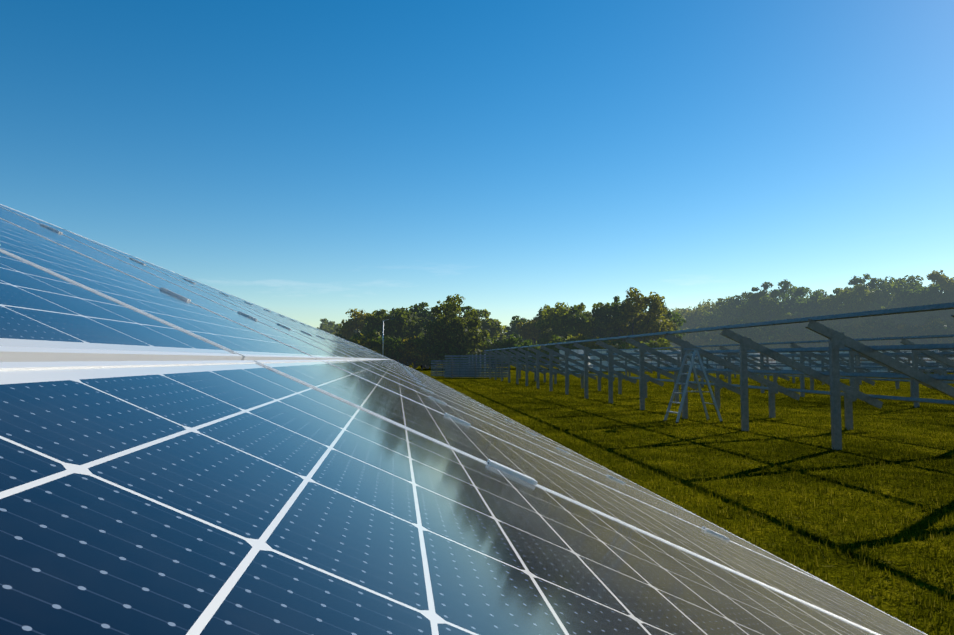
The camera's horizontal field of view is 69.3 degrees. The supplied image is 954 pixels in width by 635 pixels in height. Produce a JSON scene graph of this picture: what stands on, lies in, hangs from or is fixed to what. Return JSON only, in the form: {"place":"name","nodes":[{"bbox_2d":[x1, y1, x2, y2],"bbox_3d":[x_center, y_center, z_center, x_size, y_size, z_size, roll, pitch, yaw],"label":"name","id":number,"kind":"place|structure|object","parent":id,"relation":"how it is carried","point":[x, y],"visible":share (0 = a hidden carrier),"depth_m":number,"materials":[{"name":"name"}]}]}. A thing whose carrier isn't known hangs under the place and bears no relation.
{"place":"outdoors","nodes":[
{"label":"outdoors","id":0,"kind":"place"},
{"bbox_2d":[0,0,953,332],"label":"sky","id":1,"kind":"structure","parent":0,"point":[307,162],"materials":[{"name":"blue"}]},
{"bbox_2d":[409,363,953,634],"bbox_3d":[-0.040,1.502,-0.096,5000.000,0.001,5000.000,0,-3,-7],"label":"ground","id":2,"kind":"structure","parent":0,"point":[851,566],"depth_m":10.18,"materials":[{"name":"green plant"}]},
{"bbox_2d":[317,318,341,334],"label":"tree","id":3,"kind":"object","parent":2,"relation":"on","point":[330,327],"visible":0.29,"depth_m":159.11,"materials":[{"name":"green plant"}]},
{"bbox_2d":[335,333,369,348],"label":"tree","id":4,"kind":"object","parent":2,"relation":"on","point":[352,337],"depth_m":101.55,"materials":[{"name":"green plant"}]},
{"bbox_2d":[333,308,374,339],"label":"tree","id":5,"kind":"object","parent":2,"relation":"on","point":[349,326],"visible":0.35,"depth_m":112.72,"materials":[{"name":"green plant"}]},
{"bbox_2d":[350,332,385,354],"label":"tree","id":6,"kind":"object","parent":2,"relation":"on","point":[363,343],"visible":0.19,"depth_m":97.97,"materials":[{"name":"green plant"}]},
{"bbox_2d":[359,309,391,337],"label":"tree","id":7,"kind":"object","parent":2,"relation":"on","point":[370,324],"visible":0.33,"depth_m":106.33,"materials":[{"name":"green plant"}]},
{"bbox_2d":[354,329,413,359],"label":"tree","id":8,"kind":"object","parent":2,"relation":"on","point":[392,342],"visible":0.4,"depth_m":98.30,"materials":[{"name":"green plant"}]},
{"bbox_2d":[382,318,393,355],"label":"lamp post","id":9,"kind":"object","parent":2,"relation":"on","point":[383,338],"visible":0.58,"depth_m":91.10,"materials":[{"name":"white metal"}]},
{"bbox_2d":[378,339,414,363],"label":"tree","id":10,"kind":"object","parent":2,"relation":"on","point":[403,347],"visible":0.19,"depth_m":98.83,"materials":[{"name":"green plant"}]},
{"bbox_2d":[372,307,429,363],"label":"tree","id":11,"kind":"object","parent":2,"relation":"on","point":[403,323],"visible":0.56,"depth_m":104.48,"materials":[{"name":"green plant"}]},
{"bbox_2d":[393,336,437,368],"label":"tree","id":12,"kind":"object","parent":2,"relation":"on","point":[417,355],"visible":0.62,"depth_m":99.03,"materials":[{"name":"green plant"}]},
{"bbox_2d":[399,338,437,368],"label":"tree","id":13,"kind":"object","parent":2,"relation":"on","point":[430,354],"visible":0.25,"depth_m":99.36,"materials":[{"name":"green plant"}]},
{"bbox_2d":[407,302,432,368],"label":"tree","id":14,"kind":"object","parent":2,"relation":"on","point":[418,310],"visible":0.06,"depth_m":111.03,"materials":[{"name":"green plant"}]},
{"bbox_2d":[412,338,450,369],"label":"tree","id":15,"kind":"object","parent":2,"relation":"on","point":[418,341],"visible":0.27,"depth_m":99.06,"materials":[{"name":"green plant"}]},
{"bbox_2d":[423,307,445,364],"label":"tree","id":16,"kind":"object","parent":2,"relation":"on","point":[433,321],"visible":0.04,"depth_m":110.36,"materials":[{"name":"green plant"}]},
{"bbox_2d":[431,360,478,376],"bbox_3d":[-1.928,4.419,59.808,4.120,1.428,1.000,0,-3,-2],"label":"profile stack","id":17,"kind":"object","parent":2,"relation":"on","point":[436,367],"visible":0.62,"depth_m":59.33,"materials":[{"name":"silver metal"}]},
{"bbox_2d":[427,337,482,366],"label":"tree","id":18,"kind":"object","parent":2,"relation":"on","point":[448,351],"visible":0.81,"depth_m":97.94,"materials":[{"name":"green plant"}]},
{"bbox_2d":[421,294,489,362],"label":"tree","id":19,"kind":"object","parent":2,"relation":"on","point":[451,324],"visible":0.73,"depth_m":99.80,"materials":[{"name":"green plant"}]},
{"bbox_2d":[442,337,493,364],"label":"tree","id":20,"kind":"object","parent":2,"relation":"on","point":[488,341],"visible":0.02,"depth_m":102.72,"materials":[{"name":"green plant"}]},
{"bbox_2d":[461,306,483,364],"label":"tree","id":21,"kind":"object","parent":2,"relation":"on","point":[469,308],"visible":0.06,"depth_m":113.40,"materials":[{"name":"green plant"}]},
{"bbox_2d":[444,355,507,377],"bbox_3d":[-0.059,3.975,55.856,5.120,1.836,1.000,0,-3,1],"label":"profile stack","id":22,"kind":"object","parent":2,"relation":"on","point":[452,370],"visible":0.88,"depth_m":55.42,"materials":[{"name":"silver metal"}]},
{"bbox_2d":[469,354,485,372],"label":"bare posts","id":23,"kind":"object","parent":2,"relation":"on","point":[480,362],"visible":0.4,"depth_m":60.33,"materials":[{"name":"grey metal"}]},
{"bbox_2d":[480,309,507,367],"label":"tree","id":24,"kind":"object","parent":2,"relation":"on","point":[494,326],"visible":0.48,"depth_m":115.72,"materials":[{"name":"green plant"}]},
{"bbox_2d":[482,335,507,367],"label":"tree","id":25,"kind":"object","parent":2,"relation":"on","point":[492,346],"visible":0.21,"depth_m":103.53,"materials":[{"name":"green plant"}]},
{"bbox_2d":[492,333,507,367],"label":"tree","id":26,"kind":"object","parent":2,"relation":"on","point":[502,336],"visible":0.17,"depth_m":117.62,"materials":[{"name":"green plant"}]},
{"bbox_2d":[493,334,542,366],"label":"tree","id":27,"kind":"object","parent":2,"relation":"on","point":[512,341],"visible":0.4,"depth_m":100.80,"materials":[{"name":"green plant"}]},
{"bbox_2d":[504,315,536,367],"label":"tree","id":28,"kind":"object","parent":2,"relation":"on","point":[513,329],"visible":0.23,"depth_m":123.03,"materials":[{"name":"green plant"}]},
{"bbox_2d":[516,317,551,343],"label":"tree","id":29,"kind":"object","parent":2,"relation":"on","point":[529,331],"visible":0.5,"depth_m":116.77,"materials":[{"name":"green plant"}]},
{"bbox_2d":[526,306,553,340],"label":"tree","id":30,"kind":"object","parent":2,"relation":"on","point":[539,314],"visible":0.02,"depth_m":119.49,"materials":[{"name":"green plant"}]},
{"bbox_2d":[533,337,549,366],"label":"tree","id":31,"kind":"object","parent":2,"relation":"on","point":[542,341],"visible":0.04,"depth_m":108.59,"materials":[{"name":"green plant"}]},
{"bbox_2d":[535,339,557,367],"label":"tree","id":32,"kind":"object","parent":2,"relation":"on","point":[548,358],"depth_m":102.91,"materials":[{"name":"green plant"}]},
{"bbox_2d":[559,350,570,370],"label":"module pallet","id":33,"kind":"object","parent":2,"relation":"on","point":[562,352],"visible":0.25,"depth_m":86.83,"materials":[{"name":"white"}]},
{"bbox_2d":[534,302,597,340],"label":"tree","id":34,"kind":"object","parent":2,"relation":"on","point":[548,322],"visible":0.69,"depth_m":110.19,"materials":[{"name":"green plant"}]},
{"bbox_2d":[541,334,590,362],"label":"tree","id":35,"kind":"object","parent":2,"relation":"on","point":[558,339],"visible":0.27,"depth_m":100.12,"materials":[{"name":"green plant"}]},
{"bbox_2d":[552,302,595,337],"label":"tree","id":36,"kind":"object","parent":2,"relation":"on","point":[577,316],"visible":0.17,"depth_m":110.87,"materials":[{"name":"green plant"}]},
{"bbox_2d":[568,361,583,371],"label":"module pallet","id":37,"kind":"object","parent":2,"relation":"on","point":[578,367],"visible":0.17,"depth_m":82.88,"materials":[{"name":"white"}]},
{"bbox_2d":[558,333,596,350],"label":"tree","id":38,"kind":"object","parent":2,"relation":"on","point":[570,337],"visible":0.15,"depth_m":100.80,"materials":[{"name":"green plant"}]},
{"bbox_2d":[570,349,588,371],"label":"module pallet","id":39,"kind":"object","parent":2,"relation":"on","point":[575,358],"visible":0.31,"depth_m":84.11,"materials":[{"name":"white"}]},
{"bbox_2d":[589,349,596,371],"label":"module pallet","id":40,"kind":"object","parent":2,"relation":"on","point":[593,358],"visible":0.25,"depth_m":82.32,"materials":[{"name":"white"}]},
{"bbox_2d":[575,334,622,348],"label":"tree","id":41,"kind":"object","parent":2,"relation":"on","point":[581,337],"visible":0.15,"depth_m":101.46,"materials":[{"name":"green plant"}]},
{"bbox_2d":[588,308,614,340],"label":"tree","id":42,"kind":"object","parent":2,"relation":"on","point":[598,333],"visible":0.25,"depth_m":112.59,"materials":[{"name":"green plant"}]},
{"bbox_2d":[596,349,615,371],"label":"module pallet","id":43,"kind":"object","parent":2,"relation":"on","point":[604,362],"visible":0.25,"depth_m":82.00,"materials":[{"name":"white"}]},
{"bbox_2d":[592,302,620,336],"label":"tree","id":44,"kind":"object","parent":2,"relation":"on","point":[607,309],"visible":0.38,"depth_m":112.93,"materials":[{"name":"green plant"}]},
{"bbox_2d":[598,339,624,348],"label":"tree","id":45,"kind":"object","parent":2,"relation":"on","point":[617,342],"visible":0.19,"depth_m":101.84,"materials":[{"name":"green plant"}]},
{"bbox_2d":[610,296,637,340],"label":"tree","id":46,"kind":"object","parent":2,"relation":"on","point":[616,307],"visible":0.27,"depth_m":112.15,"materials":[{"name":"green plant"}]},
{"bbox_2d":[615,350,635,371],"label":"module pallet","id":47,"kind":"object","parent":2,"relation":"on","point":[622,361],"visible":0.35,"depth_m":82.16,"materials":[{"name":"white"}]},
{"bbox_2d":[605,287,677,342],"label":"tree","id":48,"kind":"object","parent":2,"relation":"on","point":[651,322],"visible":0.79,"depth_m":109.81,"materials":[{"name":"green plant"}]},
{"bbox_2d":[623,337,671,349],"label":"tree","id":49,"kind":"object","parent":2,"relation":"on","point":[660,342],"visible":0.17,"depth_m":99.97,"materials":[{"name":"green plant"}]},
{"bbox_2d":[630,302,679,342],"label":"tree","id":50,"kind":"object","parent":2,"relation":"on","point":[670,315],"visible":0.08,"depth_m":117.13,"materials":[{"name":"green plant"}]},
{"bbox_2d":[646,350,664,370],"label":"module pallet","id":51,"kind":"object","parent":2,"relation":"on","point":[653,361],"visible":0.21,"depth_m":88.08,"materials":[{"name":"white"}]},
{"bbox_2d":[649,304,685,340],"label":"tree","id":52,"kind":"object","parent":2,"relation":"on","point":[679,324],"visible":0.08,"depth_m":122.01,"materials":[{"name":"green plant"}]},
{"bbox_2d":[665,350,680,366],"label":"module pallet","id":53,"kind":"object","parent":2,"relation":"on","point":[672,354],"visible":0.12,"depth_m":89.44,"materials":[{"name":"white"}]},
{"bbox_2d":[646,308,701,345],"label":"tree","id":54,"kind":"object","parent":2,"relation":"on","point":[688,318],"visible":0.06,"depth_m":208.37,"materials":[{"name":"green plant"}]},
{"bbox_2d":[687,354,696,367],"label":"module pallet","id":55,"kind":"object","parent":2,"relation":"on","point":[688,361],"visible":0.08,"depth_m":87.25,"materials":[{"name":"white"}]},
{"bbox_2d":[663,348,721,422],"bbox_3d":[5.232,1.642,16.757,1.260,1.780,0.590,1,-4,-15],"label":"step ladder","id":56,"kind":"object","parent":2,"relation":"on","point":[691,357],"visible":0.92,"depth_m":16.64,"materials":[{"name":"silver metal"}]},
{"bbox_2d":[670,299,716,345],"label":"tree","id":57,"kind":"object","parent":2,"relation":"on","point":[705,306],"visible":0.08,"depth_m":205.96,"materials":[{"name":"green plant"}]},
{"bbox_2d":[669,326,720,349],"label":"tree","id":58,"kind":"object","parent":2,"relation":"on","point":[687,337],"visible":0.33,"depth_m":172.77,"materials":[{"name":"green plant"}]},
{"bbox_2d":[697,354,715,368],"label":"module pallet","id":59,"kind":"object","parent":2,"relation":"on","point":[709,361],"visible":0.17,"depth_m":87.22,"materials":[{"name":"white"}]},
{"bbox_2d":[687,298,725,328],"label":"tree","id":60,"kind":"object","parent":2,"relation":"on","point":[697,316],"depth_m":206.97,"materials":[{"name":"green plant"}]},
{"bbox_2d":[691,331,738,349],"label":"tree","id":61,"kind":"object","parent":2,"relation":"on","point":[706,334],"visible":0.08,"depth_m":169.04,"materials":[{"name":"green plant"}]},
{"bbox_2d":[483,302,953,449],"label":"mounting frame row","id":62,"kind":"object","parent":2,"relation":"on","point":[839,341],"visible":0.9,"depth_m":14.86,"materials":[{"name":"metal"}]},
{"bbox_2d":[700,325,738,349],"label":"tree","id":63,"kind":"object","parent":2,"relation":"on","point":[710,336],"visible":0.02,"depth_m":171.94,"materials":[{"name":"green plant"}]},
{"bbox_2d":[702,296,741,330],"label":"tree","id":64,"kind":"object","parent":2,"relation":"on","point":[724,310],"visible":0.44,"depth_m":183.95,"materials":[{"name":"green plant"}]},
{"bbox_2d":[716,354,727,368],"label":"module pallet","id":65,"kind":"object","parent":2,"relation":"on","point":[719,367],"visible":0.08,"depth_m":88.62,"materials":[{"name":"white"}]},
{"bbox_2d":[709,318,761,349],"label":"tree","id":66,"kind":"object","parent":2,"relation":"on","point":[723,340],"visible":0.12,"depth_m":165.47,"materials":[{"name":"green plant"}]},
{"bbox_2d":[724,291,748,323],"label":"tree","id":67,"kind":"object","parent":2,"relation":"on","point":[744,294],"visible":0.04,"depth_m":186.19,"materials":[{"name":"green plant"}]},
{"bbox_2d":[735,353,757,368],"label":"module pallet","id":68,"kind":"object","parent":2,"relation":"on","point":[748,358],"visible":0.12,"depth_m":85.12,"materials":[{"name":"white"}]},
{"bbox_2d":[728,318,786,348],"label":"tree","id":69,"kind":"object","parent":2,"relation":"on","point":[761,330],"visible":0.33,"depth_m":165.08,"materials":[{"name":"green plant"}]},
{"bbox_2d":[736,287,793,332],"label":"tree","id":70,"kind":"object","parent":2,"relation":"on","point":[751,314],"visible":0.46,"depth_m":173.38,"materials":[{"name":"green plant"}]},
{"bbox_2d":[764,357,775,369],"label":"module pallet","id":71,"kind":"object","parent":2,"relation":"on","point":[771,360],"visible":0.12,"depth_m":86.02,"materials":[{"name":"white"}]},
{"bbox_2d":[594,334,953,407],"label":"mounting frame row","id":72,"kind":"object","parent":2,"relation":"on","point":[914,386],"visible":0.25,"depth_m":27.70,"materials":[{"name":"metal"}]},
{"bbox_2d":[730,279,821,329],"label":"tree","id":73,"kind":"object","parent":2,"relation":"on","point":[787,302],"visible":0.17,"depth_m":176.31,"materials":[{"name":"green plant"}]},
{"bbox_2d":[770,330,817,347],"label":"tree","id":74,"kind":"object","parent":2,"relation":"on","point":[790,339],"visible":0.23,"depth_m":162.02,"materials":[{"name":"green plant"}]},
{"bbox_2d":[783,352,807,369],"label":"module pallet","id":75,"kind":"object","parent":2,"relation":"on","point":[797,359],"visible":0.1,"depth_m":77.59,"materials":[{"name":"white"}]},
{"bbox_2d":[788,286,811,299],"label":"tree","id":76,"kind":"object","parent":2,"relation":"on","point":[804,295],"visible":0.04,"depth_m":191.53,"materials":[{"name":"green plant"}]},
{"bbox_2d":[775,326,826,347],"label":"tree","id":77,"kind":"object","parent":2,"relation":"on","point":[792,331],"visible":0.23,"depth_m":163.86,"materials":[{"name":"green plant"}]},
{"bbox_2d":[780,329,836,347],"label":"tree","id":78,"kind":"object","parent":2,"relation":"on","point":[815,345],"visible":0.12,"depth_m":159.56,"materials":[{"name":"green plant"}]},
{"bbox_2d":[795,324,838,333],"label":"tree","id":79,"kind":"object","parent":2,"relation":"on","point":[802,328],"visible":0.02,"depth_m":165.67,"materials":[{"name":"green plant"}]},
{"bbox_2d":[793,292,841,331],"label":"tree","id":80,"kind":"object","parent":2,"relation":"on","point":[809,310],"visible":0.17,"depth_m":174.09,"materials":[{"name":"green plant"}]},
{"bbox_2d":[808,352,826,370],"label":"module pallet","id":81,"kind":"object","parent":2,"relation":"on","point":[816,361],"visible":0.19,"depth_m":77.52,"materials":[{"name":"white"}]},
{"bbox_2d":[808,289,843,305],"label":"tree","id":82,"kind":"object","parent":2,"relation":"on","point":[820,290],"visible":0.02,"depth_m":182.84,"materials":[{"name":"green plant"}]},
{"bbox_2d":[792,327,860,346],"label":"tree","id":83,"kind":"object","parent":2,"relation":"on","point":[821,337],"visible":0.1,"depth_m":159.06,"materials":[{"name":"green plant"}]},
{"bbox_2d":[705,343,953,388],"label":"mounting frame row","id":84,"kind":"object","parent":2,"relation":"on","point":[939,372],"visible":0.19,"depth_m":40.80,"materials":[{"name":"metal"}]},
{"bbox_2d":[812,283,884,330],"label":"tree","id":85,"kind":"object","parent":2,"relation":"on","point":[854,301],"visible":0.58,"depth_m":168.20,"materials":[{"name":"green plant"}]},
{"bbox_2d":[839,351,860,371],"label":"module pallet","id":86,"kind":"object","parent":2,"relation":"on","point":[847,358],"visible":0.12,"depth_m":76.97,"materials":[{"name":"white"}]},
{"bbox_2d":[838,325,879,345],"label":"tree","id":87,"kind":"object","parent":2,"relation":"on","point":[850,329],"visible":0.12,"depth_m":158.56,"materials":[{"name":"green plant"}]},
{"bbox_2d":[844,274,884,305],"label":"tree","id":88,"kind":"object","parent":2,"relation":"on","point":[856,281],"visible":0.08,"depth_m":178.66,"materials":[{"name":"green plant"}]},
{"bbox_2d":[861,357,869,371],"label":"module pallet","id":89,"kind":"object","parent":2,"relation":"on","point":[864,360],"visible":0.17,"depth_m":76.62,"materials":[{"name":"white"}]},
{"bbox_2d":[847,326,886,345],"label":"tree","id":90,"kind":"object","parent":2,"relation":"on","point":[861,329],"visible":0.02,"depth_m":157.96,"materials":[{"name":"green plant"}]},
{"bbox_2d":[809,349,953,378],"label":"mounting frame row","id":91,"kind":"object","parent":2,"relation":"on","point":[905,362],"visible":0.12,"depth_m":47.99,"materials":[{"name":"metal"}]},
{"bbox_2d":[870,351,894,372],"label":"module pallet","id":92,"kind":"object","parent":2,"relation":"on","point":[886,371],"visible":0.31,"depth_m":75.45,"materials":[{"name":"white"}]},
{"bbox_2d":[861,318,909,345],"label":"tree","id":93,"kind":"object","parent":2,"relation":"on","point":[882,332],"visible":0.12,"depth_m":157.78,"materials":[{"name":"green plant"}]},
{"bbox_2d":[844,275,941,325],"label":"tree","id":94,"kind":"object","parent":2,"relation":"on","point":[883,287],"visible":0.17,"depth_m":167.82,"materials":[{"name":"green plant"}]},
{"bbox_2d":[883,323,919,343],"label":"tree","id":95,"kind":"object","parent":2,"relation":"on","point":[910,340],"visible":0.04,"depth_m":156.67,"materials":[{"name":"green plant"}]},
{"bbox_2d":[898,350,911,366],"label":"module pallet","id":96,"kind":"object","parent":2,"relation":"on","point":[904,358],"visible":0.17,"depth_m":81.08,"materials":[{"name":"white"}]},
{"bbox_2d":[885,323,940,344],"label":"tree","id":97,"kind":"object","parent":2,"relation":"on","point":[901,326],"visible":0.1,"depth_m":154.26,"materials":[{"name":"green plant"}]},
{"bbox_2d":[894,284,953,326],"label":"tree","id":98,"kind":"object","parent":2,"relation":"on","point":[928,297],"visible":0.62,"depth_m":161.33,"materials":[{"name":"green plant"}]},
{"bbox_2d":[895,315,953,344],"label":"tree","id":99,"kind":"object","parent":2,"relation":"on","point":[936,330],"visible":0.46,"depth_m":148.86,"materials":[{"name":"green plant"}]},
{"bbox_2d":[901,350,953,373],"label":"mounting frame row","id":100,"kind":"object","parent":2,"relation":"on","point":[926,357],"visible":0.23,"depth_m":57.27,"materials":[{"name":"metal"}]},
{"bbox_2d":[905,318,953,334],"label":"tree","id":101,"kind":"object","parent":2,"relation":"on","point":[939,321],"visible":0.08,"depth_m":152.53,"materials":[{"name":"green plant"}]},
{"bbox_2d":[920,270,953,302],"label":"tree","id":102,"kind":"object","parent":2,"relation":"on","point":[944,282],"visible":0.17,"depth_m":167.09,"materials":[{"name":"green plant"}]},
{"bbox_2d":[935,332,953,343],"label":"tree","id":103,"kind":"object","parent":2,"relation":"on","point":[952,339],"visible":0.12,"depth_m":146.17,"materials":[{"name":"green plant"}]},
{"bbox_2d":[936,289,953,321],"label":"tree","id":104,"kind":"object","parent":2,"relation":"on","point":[952,295],"visible":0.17,"depth_m":163.83,"materials":[{"name":"green plant"}]},
{"bbox_3d":[-3.424,2.198,26.396,3.621,2.616,55.398,0,-3,-7],"label":"solar panel table structure","id":105,"kind":"object","parent":2,"relation":"on","visible":0},
{"bbox_2d":[0,204,926,634],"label":"pv modules","id":106,"kind":"object","parent":105,"relation":"on","point":[182,454],"visible":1,"depth_m":0.65,"materials":[{"name":"blue glass"}]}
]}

